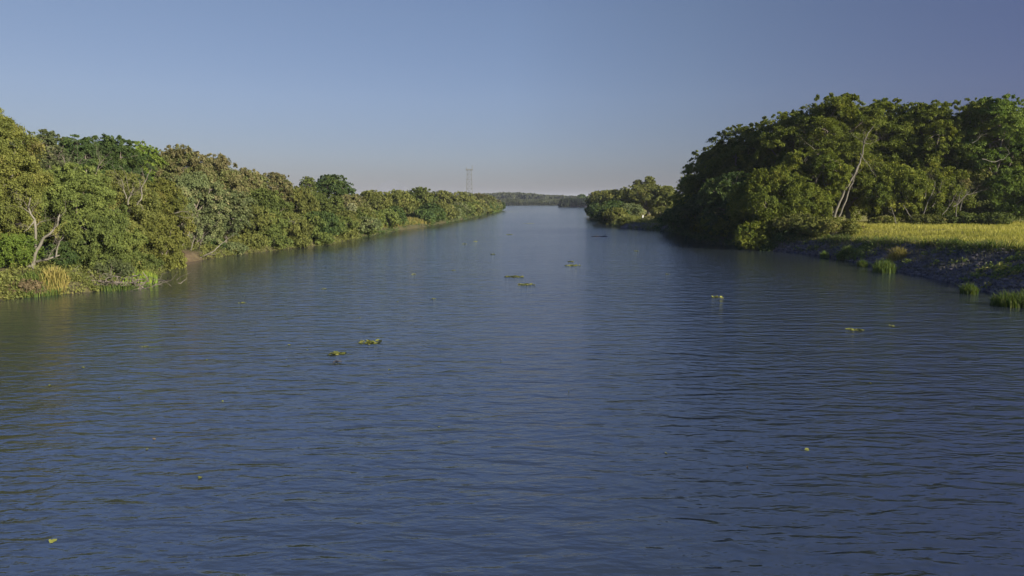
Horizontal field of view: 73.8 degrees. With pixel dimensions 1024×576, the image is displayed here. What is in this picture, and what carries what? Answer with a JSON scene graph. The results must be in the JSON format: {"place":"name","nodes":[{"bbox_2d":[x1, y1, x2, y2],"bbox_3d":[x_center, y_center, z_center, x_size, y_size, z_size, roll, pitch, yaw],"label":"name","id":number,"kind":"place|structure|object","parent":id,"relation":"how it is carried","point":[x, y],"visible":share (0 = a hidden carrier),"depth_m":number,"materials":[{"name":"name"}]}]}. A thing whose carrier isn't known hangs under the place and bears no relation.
{"place":"outdoors","nodes":[
{"label":"outdoors","id":0,"kind":"place"},
{"bbox_2d":[0,205,1023,575],"bbox_3d":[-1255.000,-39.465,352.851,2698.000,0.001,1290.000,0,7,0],"label":"river","id":1,"kind":"structure","parent":0,"point":[496,419],"depth_m":19.24,"materials":[{"name":"blue liquid"}]},
{"bbox_2d":[37,265,73,294],"bbox_3d":[-29.651,-0.600,44.174,2.207,1.988,2.572,-5,9,-31],"label":"reed clump","id":2,"kind":"object","parent":1,"relation":"in","point":[52,273],"visible":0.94,"depth_m":43.86,"materials":[{"name":"yellow plant"}]},
{"bbox_2d":[104,267,157,284],"bbox_3d":[-27.987,-1.169,49.583,3.908,1.732,3.719,-4,9,-31],"label":"reed clump","id":3,"kind":"object","parent":1,"relation":"in","point":[149,275],"visible":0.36,"depth_m":49.23,"materials":[{"name":"green plant"}]},
{"bbox_2d":[869,257,896,272],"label":"grass tuft","id":4,"kind":"object","parent":1,"relation":"on","point":[884,267],"visible":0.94,"depth_m":56.54,"materials":[{"name":"green plant"}]},
{"bbox_2d":[960,281,981,294],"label":"grass tuft","id":5,"kind":"object","parent":1,"relation":"on","point":[972,289],"visible":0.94,"depth_m":43.76,"materials":[{"name":"green plant"}]},
{"bbox_2d":[990,287,1023,307],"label":"grass tuft","id":6,"kind":"object","parent":1,"relation":"on","point":[1001,300],"visible":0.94,"depth_m":38.75,"materials":[{"name":"green plant"}]},
{"bbox_2d":[0,205,1023,299],"bbox_3d":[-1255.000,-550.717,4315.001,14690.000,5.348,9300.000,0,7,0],"label":"ground","id":7,"kind":"structure","parent":0,"point":[191,255],"depth_m":65.77,"materials":[{"name":"soil"}]},
{"bbox_2d":[0,233,44,267],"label":"shrub","id":8,"kind":"object","parent":7,"relation":"on","point":[13,248],"visible":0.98,"depth_m":44.39,"materials":[{"name":"green plant"}]},
{"bbox_2d":[3,278,49,297],"bbox_3d":[-30.683,0.566,43.188,2.708,2.447,2.534,-5,9,-34],"label":"shrub","id":9,"kind":"object","parent":7,"relation":"on","point":[27,284],"visible":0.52,"depth_m":42.60,"materials":[{"name":"plant"}]},
{"bbox_2d":[0,108,55,239],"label":"tree","id":10,"kind":"object","parent":7,"relation":"on","point":[12,160],"visible":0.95,"depth_m":46.84,"materials":[{"name":"green plant"}]},
{"bbox_2d":[14,270,62,297],"bbox_3d":[-30.200,-0.292,43.374,2.694,1.582,2.825,0,7,0],"label":"grass clump","id":11,"kind":"object","parent":7,"relation":"on","point":[35,276],"visible":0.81,"depth_m":43.22,"materials":[{"name":"green plant"}]},
{"bbox_2d":[1,189,78,269],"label":"bare tree","id":12,"kind":"object","parent":7,"relation":"on","point":[35,261],"visible":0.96,"depth_m":45.27,"materials":[{"name":"grey plant"}]},
{"bbox_2d":[3,167,80,254],"bbox_3d":[-37.367,-5.631,52.905,6.841,7.719,6.459,-6,10,-40],"label":"tree","id":13,"kind":"object","parent":7,"relation":"on","point":[42,227],"visible":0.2,"depth_m":51.64,"materials":[{"name":"green plant"}]},
{"bbox_2d":[23,129,78,249],"bbox_3d":[-40.469,-8.222,59.559,5.008,11.369,4.799,0,7,0],"label":"tree","id":14,"kind":"object","parent":7,"relation":"on","point":[49,139],"visible":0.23,"depth_m":58.48,"materials":[{"name":"green plant"}]},
{"bbox_2d":[40,241,88,268],"bbox_3d":[-31.489,-1.949,48.181,3.117,2.793,2.929,-7,10,-42],"label":"shrub","id":15,"kind":"object","parent":7,"relation":"on","point":[63,252],"visible":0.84,"depth_m":47.47,"materials":[{"name":"green plant"}]},
{"bbox_2d":[51,134,106,174],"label":"tree","id":16,"kind":"object","parent":7,"relation":"on","point":[68,144],"visible":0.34,"depth_m":65.31,"materials":[{"name":"green plant"}]},
{"bbox_2d":[35,162,130,248],"bbox_3d":[-34.232,-5.858,54.046,7.396,8.312,7.040,0,7,0],"label":"tree","id":17,"kind":"object","parent":7,"relation":"on","point":[77,184],"visible":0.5,"depth_m":52.23,"materials":[{"name":"green plant"}]},
{"bbox_2d":[58,207,148,268],"bbox_3d":[-29.802,-3.153,49.596,5.633,5.431,4.880,4,8,28],"label":"tree","id":18,"kind":"object","parent":7,"relation":"on","point":[102,236],"visible":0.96,"depth_m":48.56,"materials":[{"name":"green plant"}]},
{"bbox_2d":[89,258,136,281],"bbox_3d":[-28.541,-0.941,48.901,2.992,2.498,2.550,-4,8,-26],"label":"shrub","id":19,"kind":"object","parent":7,"relation":"on","point":[120,266],"visible":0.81,"depth_m":48.32,"materials":[{"name":"green plant"}]},
{"bbox_2d":[88,279,138,291],"bbox_3d":[-26.984,-0.274,46.151,3.300,0.836,2.253,0,7,0],"label":"grass clump","id":20,"kind":"object","parent":7,"relation":"on","point":[118,287],"visible":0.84,"depth_m":45.94,"materials":[{"name":"green plant"}]},
{"bbox_2d":[81,134,155,202],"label":"tree","id":21,"kind":"object","parent":7,"relation":"on","point":[120,155],"visible":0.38,"depth_m":69.87,"materials":[{"name":"green plant"}]},
{"bbox_2d":[87,168,167,250],"bbox_3d":[-33.147,-5.851,57.781,7.184,8.424,7.348,0,7,0],"label":"tree","id":22,"kind":"object","parent":7,"relation":"on","point":[149,211],"visible":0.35,"depth_m":57.09,"materials":[{"name":"green plant"}]},
{"bbox_2d":[106,160,156,204],"bbox_3d":[-30.332,-8.506,54.675,4.828,3.696,2.544,0,7,0],"label":"bare tree","id":23,"kind":"object","parent":7,"relation":"on","point":[131,194],"visible":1,"depth_m":54.92,"materials":[{"name":"grey plant"}]},
{"bbox_2d":[75,265,190,291],"bbox_3d":[-27.517,-0.618,46.433,11.757,2.057,3.663,0,7,0],"label":"brushwood heap","id":24,"kind":"object","parent":7,"relation":"on","point":[121,282],"visible":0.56,"depth_m":46.52,"materials":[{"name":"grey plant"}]},
{"bbox_2d":[124,140,168,187],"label":"tree","id":25,"kind":"object","parent":7,"relation":"on","point":[143,150],"visible":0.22,"depth_m":76.01,"materials":[{"name":"green plant"}]},
{"bbox_2d":[132,253,164,273],"bbox_3d":[-29.522,-1.610,54.230,3.178,2.485,2.716,0,7,0],"label":"shrub","id":26,"kind":"object","parent":7,"relation":"on","point":[149,260],"visible":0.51,"depth_m":54.01,"materials":[{"name":"green plant"}]},
{"bbox_2d":[130,215,184,268],"bbox_3d":[-30.355,-3.652,58.344,4.263,5.214,4.441,-3,8,-24],"label":"tree","id":27,"kind":"object","parent":7,"relation":"on","point":[162,232],"visible":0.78,"depth_m":57.78,"materials":[{"name":"green plant"}]},
{"bbox_2d":[127,176,196,249],"bbox_3d":[-31.837,-5.936,61.734,6.251,8.244,5.828,0,7,0],"label":"tree","id":28,"kind":"object","parent":7,"relation":"on","point":[165,190],"visible":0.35,"depth_m":61.28,"materials":[{"name":"green plant"}]},
{"bbox_2d":[145,144,217,191],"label":"tree","id":29,"kind":"object","parent":7,"relation":"on","point":[176,159],"visible":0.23,"depth_m":77.66,"materials":[{"name":"green plant"}]},
{"bbox_2d":[0,231,363,299],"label":"undergrowth","id":30,"kind":"object","parent":7,"relation":"on","point":[72,273],"visible":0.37,"depth_m":46.63,"materials":[{"name":"green plant"}]},
{"bbox_2d":[167,170,231,243],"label":"tree","id":31,"kind":"object","parent":7,"relation":"on","point":[191,184],"visible":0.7,"depth_m":72.89,"materials":[{"name":"green plant"}]},
{"bbox_2d":[183,152,250,198],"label":"tree","id":32,"kind":"object","parent":7,"relation":"on","point":[227,176],"visible":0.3,"depth_m":86.41,"materials":[{"name":"green plant"}]},
{"bbox_2d":[193,188,257,241],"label":"tree","id":33,"kind":"object","parent":7,"relation":"on","point":[238,220],"visible":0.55,"depth_m":75.69,"materials":[{"name":"green plant"}]},
{"bbox_2d":[225,241,248,253],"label":"shrub","id":34,"kind":"object","parent":7,"relation":"on","point":[240,247],"visible":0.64,"depth_m":75.69,"materials":[{"name":"green plant"}]},
{"bbox_2d":[227,167,273,196],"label":"tree","id":35,"kind":"object","parent":7,"relation":"on","point":[256,179],"visible":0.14,"depth_m":93.67,"materials":[{"name":"green plant"}]},
{"bbox_2d":[235,233,269,248],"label":"shrub","id":36,"kind":"object","parent":7,"relation":"on","point":[260,240],"visible":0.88,"depth_m":79.20,"materials":[{"name":"green plant"}]},
{"bbox_2d":[227,203,278,236],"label":"tree","id":37,"kind":"object","parent":7,"relation":"on","point":[258,222],"visible":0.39,"depth_m":81.44,"materials":[{"name":"green plant"}]},
{"bbox_2d":[244,187,294,220],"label":"tree","id":38,"kind":"object","parent":7,"relation":"on","point":[266,198],"visible":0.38,"depth_m":90.10,"materials":[{"name":"green plant"}]},
{"bbox_2d":[252,208,292,243],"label":"shrub","id":39,"kind":"object","parent":7,"relation":"on","point":[274,230],"visible":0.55,"depth_m":83.00,"materials":[{"name":"green plant"}]},
{"bbox_2d":[260,172,295,202],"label":"tree","id":40,"kind":"object","parent":7,"relation":"on","point":[279,182],"visible":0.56,"depth_m":101.68,"materials":[{"name":"green plant"}]},
{"bbox_2d":[266,234,293,248],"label":"shrub","id":41,"kind":"object","parent":7,"relation":"on","point":[281,241],"visible":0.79,"depth_m":82.53,"materials":[{"name":"green plant"}]},
{"bbox_2d":[278,211,307,236],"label":"tree","id":42,"kind":"object","parent":7,"relation":"on","point":[293,217],"visible":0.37,"depth_m":86.69,"materials":[{"name":"green plant"}]},
{"bbox_2d":[284,219,314,236],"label":"shrub","id":43,"kind":"object","parent":7,"relation":"on","point":[308,231],"visible":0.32,"depth_m":88.14,"materials":[{"name":"green plant"}]},
{"bbox_2d":[287,235,312,247],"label":"shrub","id":44,"kind":"object","parent":7,"relation":"on","point":[303,241],"visible":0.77,"depth_m":86.38,"materials":[{"name":"green plant"}]},
{"bbox_2d":[283,185,320,216],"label":"tree","id":45,"kind":"object","parent":7,"relation":"on","point":[304,200],"visible":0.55,"depth_m":103.96,"materials":[{"name":"green plant"}]},
{"bbox_2d":[299,176,316,192],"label":"tree","id":46,"kind":"object","parent":7,"relation":"on","point":[308,182],"visible":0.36,"depth_m":124.20,"materials":[{"name":"green plant"}]},
{"bbox_2d":[299,213,327,232],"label":"tree","id":47,"kind":"object","parent":7,"relation":"on","point":[317,221],"visible":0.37,"depth_m":92.36,"materials":[{"name":"green plant"}]},
{"bbox_2d":[307,232,334,244],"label":"shrub","id":48,"kind":"object","parent":7,"relation":"on","point":[325,238],"visible":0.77,"depth_m":91.31,"materials":[{"name":"green plant"}]},
{"bbox_2d":[302,211,344,235],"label":"shrub","id":49,"kind":"object","parent":7,"relation":"on","point":[333,227],"visible":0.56,"depth_m":94.00,"materials":[{"name":"green plant"}]},
{"bbox_2d":[311,192,344,213],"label":"tree","id":50,"kind":"object","parent":7,"relation":"on","point":[326,204],"visible":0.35,"depth_m":114.47,"materials":[{"name":"green plant"}]},
{"bbox_2d":[314,174,356,199],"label":"tree","id":51,"kind":"object","parent":7,"relation":"on","point":[328,184],"visible":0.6,"depth_m":127.21,"materials":[{"name":"green plant"}]},
{"bbox_2d":[329,194,372,213],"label":"tree","id":52,"kind":"object","parent":7,"relation":"on","point":[359,201],"visible":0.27,"depth_m":121.86,"materials":[{"name":"green plant"}]},
{"bbox_2d":[356,190,395,210],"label":"tree","id":53,"kind":"object","parent":7,"relation":"on","point":[376,200],"visible":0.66,"depth_m":137.28,"materials":[{"name":"green plant"}]},
{"bbox_2d":[379,208,402,228],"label":"shrub","id":54,"kind":"object","parent":7,"relation":"on","point":[391,216],"visible":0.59,"depth_m":131.00,"materials":[{"name":"green plant"}]},
{"bbox_2d":[381,189,419,215],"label":"tree","id":55,"kind":"object","parent":7,"relation":"on","point":[401,198],"visible":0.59,"depth_m":161.62,"materials":[{"name":"green plant"}]},
{"bbox_2d":[408,186,439,209],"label":"tree","id":56,"kind":"object","parent":7,"relation":"on","point":[422,195],"visible":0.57,"depth_m":186.38,"materials":[{"name":"green plant"}]},
{"bbox_2d":[411,208,437,223],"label":"shrub","id":57,"kind":"object","parent":7,"relation":"on","point":[424,215],"visible":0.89,"depth_m":159.27,"materials":[{"name":"green plant"}]},
{"bbox_2d":[359,210,501,236],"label":"undergrowth","id":58,"kind":"object","parent":7,"relation":"on","point":[449,219],"visible":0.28,"depth_m":152.26,"materials":[{"name":"green plant"}]},
{"bbox_2d":[357,216,380,232],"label":"tree","id":59,"kind":"object","parent":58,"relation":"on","point":[370,222],"visible":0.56,"depth_m":112.79,"materials":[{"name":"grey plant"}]},
{"bbox_2d":[419,203,443,221],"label":"shrub","id":60,"kind":"object","parent":7,"relation":"on","point":[437,210],"visible":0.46,"depth_m":167.21,"materials":[{"name":"green plant"}]},
{"bbox_2d":[431,190,459,204],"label":"tree","id":61,"kind":"object","parent":7,"relation":"on","point":[447,197],"visible":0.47,"depth_m":215.81,"materials":[{"name":"green plant"}]},
{"bbox_2d":[470,192,576,204],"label":"woods","id":62,"kind":"object","parent":7,"relation":"on","point":[515,198],"visible":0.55,"depth_m":957.42,"materials":[{"name":"green plant"}]},
{"bbox_2d":[595,189,616,204],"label":"tree","id":63,"kind":"object","parent":7,"relation":"on","point":[609,195],"visible":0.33,"depth_m":218.38,"materials":[{"name":"green plant"}]},
{"bbox_2d":[591,204,629,222],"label":"tree","id":64,"kind":"object","parent":7,"relation":"on","point":[597,215],"visible":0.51,"depth_m":173.73,"materials":[{"name":"green plant"}]},
{"bbox_2d":[601,207,627,221],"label":"shrub","id":65,"kind":"object","parent":7,"relation":"on","point":[615,211],"visible":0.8,"depth_m":169.84,"materials":[{"name":"green plant"}]},
{"bbox_2d":[586,209,662,229],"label":"undergrowth","id":66,"kind":"object","parent":7,"relation":"on","point":[640,220],"visible":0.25,"depth_m":145.22,"materials":[{"name":"green plant"}]},
{"bbox_2d":[619,203,646,216],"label":"tree","id":67,"kind":"object","parent":7,"relation":"on","point":[637,208],"visible":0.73,"depth_m":179.20,"materials":[{"name":"green plant"}]},
{"bbox_2d":[613,184,674,215],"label":"tree","id":68,"kind":"object","parent":7,"relation":"on","point":[635,191],"visible":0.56,"depth_m":191.60,"materials":[{"name":"green plant"}]},
{"bbox_2d":[641,185,682,211],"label":"tree","id":69,"kind":"object","parent":7,"relation":"on","point":[664,191],"visible":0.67,"depth_m":186.14,"materials":[{"name":"green plant"}]},
{"bbox_2d":[657,208,680,229],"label":"tree","id":70,"kind":"object","parent":7,"relation":"on","point":[669,217],"visible":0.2,"depth_m":122.81,"materials":[{"name":"green plant"}]},
{"bbox_2d":[667,173,702,207],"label":"tree","id":71,"kind":"object","parent":7,"relation":"on","point":[673,197],"visible":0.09,"depth_m":124.09,"materials":[{"name":"green plant"}]},
{"bbox_2d":[676,143,740,198],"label":"tree","id":72,"kind":"object","parent":7,"relation":"on","point":[691,180],"visible":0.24,"depth_m":112.47,"materials":[{"name":"green plant"}]},
{"bbox_2d":[652,221,808,250],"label":"undergrowth","id":73,"kind":"object","parent":7,"relation":"on","point":[778,237],"visible":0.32,"depth_m":94.23,"materials":[{"name":"green plant"}]},
{"bbox_2d":[695,171,768,236],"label":"tree","id":74,"kind":"object","parent":7,"relation":"on","point":[720,186],"visible":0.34,"depth_m":95.44,"materials":[{"name":"green plant"}]},
{"bbox_2d":[705,122,782,196],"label":"tree","id":75,"kind":"object","parent":7,"relation":"on","point":[730,154],"visible":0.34,"depth_m":104.33,"materials":[{"name":"green plant"}]},
{"bbox_2d":[732,221,772,249],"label":"shrub","id":76,"kind":"object","parent":7,"relation":"on","point":[751,235],"visible":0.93,"depth_m":82.58,"materials":[{"name":"green plant"}]},
{"bbox_2d":[756,214,783,237],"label":"shrub","id":77,"kind":"object","parent":7,"relation":"on","point":[769,223],"visible":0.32,"depth_m":83.33,"materials":[{"name":"green plant"}]},
{"bbox_2d":[725,165,817,229],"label":"tree","id":78,"kind":"object","parent":7,"relation":"on","point":[759,187],"visible":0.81,"depth_m":84.72,"materials":[{"name":"green plant"}]},
{"bbox_2d":[741,109,833,192],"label":"tree","id":79,"kind":"object","parent":7,"relation":"on","point":[780,136],"visible":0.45,"depth_m":98.40,"materials":[{"name":"green plant"}]},
{"bbox_2d":[771,213,825,237],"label":"shrub","id":80,"kind":"object","parent":7,"relation":"on","point":[795,221],"visible":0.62,"depth_m":81.30,"materials":[{"name":"green plant"}]},
{"bbox_2d":[778,184,833,222],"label":"tree","id":81,"kind":"object","parent":7,"relation":"on","point":[824,208],"visible":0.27,"depth_m":85.16,"materials":[{"name":"green plant"}]},
{"bbox_2d":[778,146,854,205],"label":"tree","id":82,"kind":"object","parent":7,"relation":"on","point":[826,162],"visible":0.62,"depth_m":90.28,"materials":[{"name":"green plant"}]},
{"bbox_2d":[800,217,861,236],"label":"shrub","id":83,"kind":"object","parent":7,"relation":"on","point":[827,226],"visible":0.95,"depth_m":78.14,"materials":[{"name":"green plant"}]},
{"bbox_2d":[788,92,887,215],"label":"tree","id":84,"kind":"object","parent":7,"relation":"on","point":[835,136],"visible":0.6,"depth_m":95.14,"materials":[{"name":"green plant"}]},
{"bbox_2d":[799,125,884,216],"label":"bare tree","id":85,"kind":"object","parent":7,"relation":"on","point":[844,192],"visible":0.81,"depth_m":90.77,"materials":[{"name":"grey plant"}]},
{"bbox_2d":[826,119,866,220],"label":"tree","id":86,"kind":"object","parent":7,"relation":"on","point":[853,208],"visible":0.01,"depth_m":114.80,"materials":[{"name":"green plant"}]},
{"bbox_2d":[831,149,889,218],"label":"tree","id":87,"kind":"object","parent":7,"relation":"on","point":[859,177],"visible":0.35,"depth_m":93.67,"materials":[{"name":"green plant"}]},
{"bbox_2d":[866,215,900,224],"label":"shrub","id":88,"kind":"object","parent":7,"relation":"on","point":[884,219],"visible":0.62,"depth_m":89.92,"materials":[{"name":"green plant"}]},
{"bbox_2d":[847,97,931,212],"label":"tree","id":89,"kind":"object","parent":7,"relation":"on","point":[885,105],"visible":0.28,"depth_m":98.17,"materials":[{"name":"green plant"}]},
{"bbox_2d":[851,160,934,221],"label":"tree","id":90,"kind":"object","parent":7,"relation":"on","point":[884,195],"visible":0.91,"depth_m":91.92,"materials":[{"name":"green plant"}]},
{"bbox_2d":[769,236,1023,295],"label":"slope gravel","id":91,"kind":"structure","parent":7,"relation":"on","point":[946,279],"depth_m":54.76,"materials":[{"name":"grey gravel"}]},
{"bbox_2d":[881,247,911,262],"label":"grass tuft","id":92,"kind":"object","parent":91,"relation":"on","point":[899,253],"visible":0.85,"depth_m":60.53,"materials":[{"name":"plant"}]},
{"bbox_2d":[782,233,1023,254],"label":"crest grass","id":93,"kind":"structure","parent":91,"relation":"on","point":[924,241],"depth_m":61.49,"materials":[{"name":"green plant"}]},
{"bbox_2d":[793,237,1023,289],"bbox_3d":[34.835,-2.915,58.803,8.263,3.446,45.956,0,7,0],"label":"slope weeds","id":94,"kind":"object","parent":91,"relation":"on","point":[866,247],"visible":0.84,"depth_m":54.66,"materials":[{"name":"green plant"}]},
{"bbox_2d":[784,220,1023,251],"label":"meadow grass","id":95,"kind":"structure","parent":7,"relation":"on","point":[1014,229],"depth_m":73.83,"materials":[{"name":"plant"}]},
{"bbox_2d":[874,99,968,174],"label":"tree","id":96,"kind":"object","parent":7,"relation":"on","point":[923,111],"visible":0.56,"depth_m":96.53,"materials":[{"name":"green plant"}]},
{"bbox_2d":[904,214,947,224],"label":"shrub","id":97,"kind":"object","parent":7,"relation":"on","point":[932,219],"visible":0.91,"depth_m":88.46,"materials":[{"name":"green plant"}]},
{"bbox_2d":[897,161,978,221],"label":"tree","id":98,"kind":"object","parent":7,"relation":"on","point":[939,174],"visible":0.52,"depth_m":92.12,"materials":[{"name":"green plant"}]},
{"bbox_2d":[942,211,978,223],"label":"shrub","id":99,"kind":"object","parent":7,"relation":"on","point":[963,217],"visible":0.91,"depth_m":89.74,"materials":[{"name":"green plant"}]},
{"bbox_2d":[923,97,1016,187],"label":"tree","id":100,"kind":"object","parent":7,"relation":"on","point":[968,111],"visible":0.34,"depth_m":94.96,"materials":[{"name":"green plant"}]},
{"bbox_2d":[942,167,1008,215],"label":"tree","id":101,"kind":"object","parent":7,"relation":"on","point":[972,179],"visible":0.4,"depth_m":92.89,"materials":[{"name":"green plant"}]},
{"bbox_2d":[950,91,1023,198],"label":"tree","id":102,"kind":"object","parent":7,"relation":"on","point":[1005,107],"visible":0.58,"depth_m":93.09,"materials":[{"name":"green plant"}]},
{"bbox_2d":[975,212,1015,224],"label":"shrub","id":103,"kind":"object","parent":7,"relation":"on","point":[998,218],"visible":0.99,"depth_m":87.74,"materials":[{"name":"green plant"}]},
{"bbox_2d":[974,167,1023,221],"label":"tree","id":104,"kind":"object","parent":7,"relation":"on","point":[1014,180],"visible":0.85,"depth_m":91.42,"materials":[{"name":"green plant"}]},
{"bbox_2d":[992,107,1023,168],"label":"tree","id":105,"kind":"object","parent":7,"relation":"on","point":[1019,160],"visible":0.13,"depth_m":93.77,"materials":[{"name":"green plant"}]},
{"bbox_2d":[0,0,1023,197],"label":"sky","id":106,"kind":"structure","parent":0,"point":[550,97],"materials":[{"name":"blue"}]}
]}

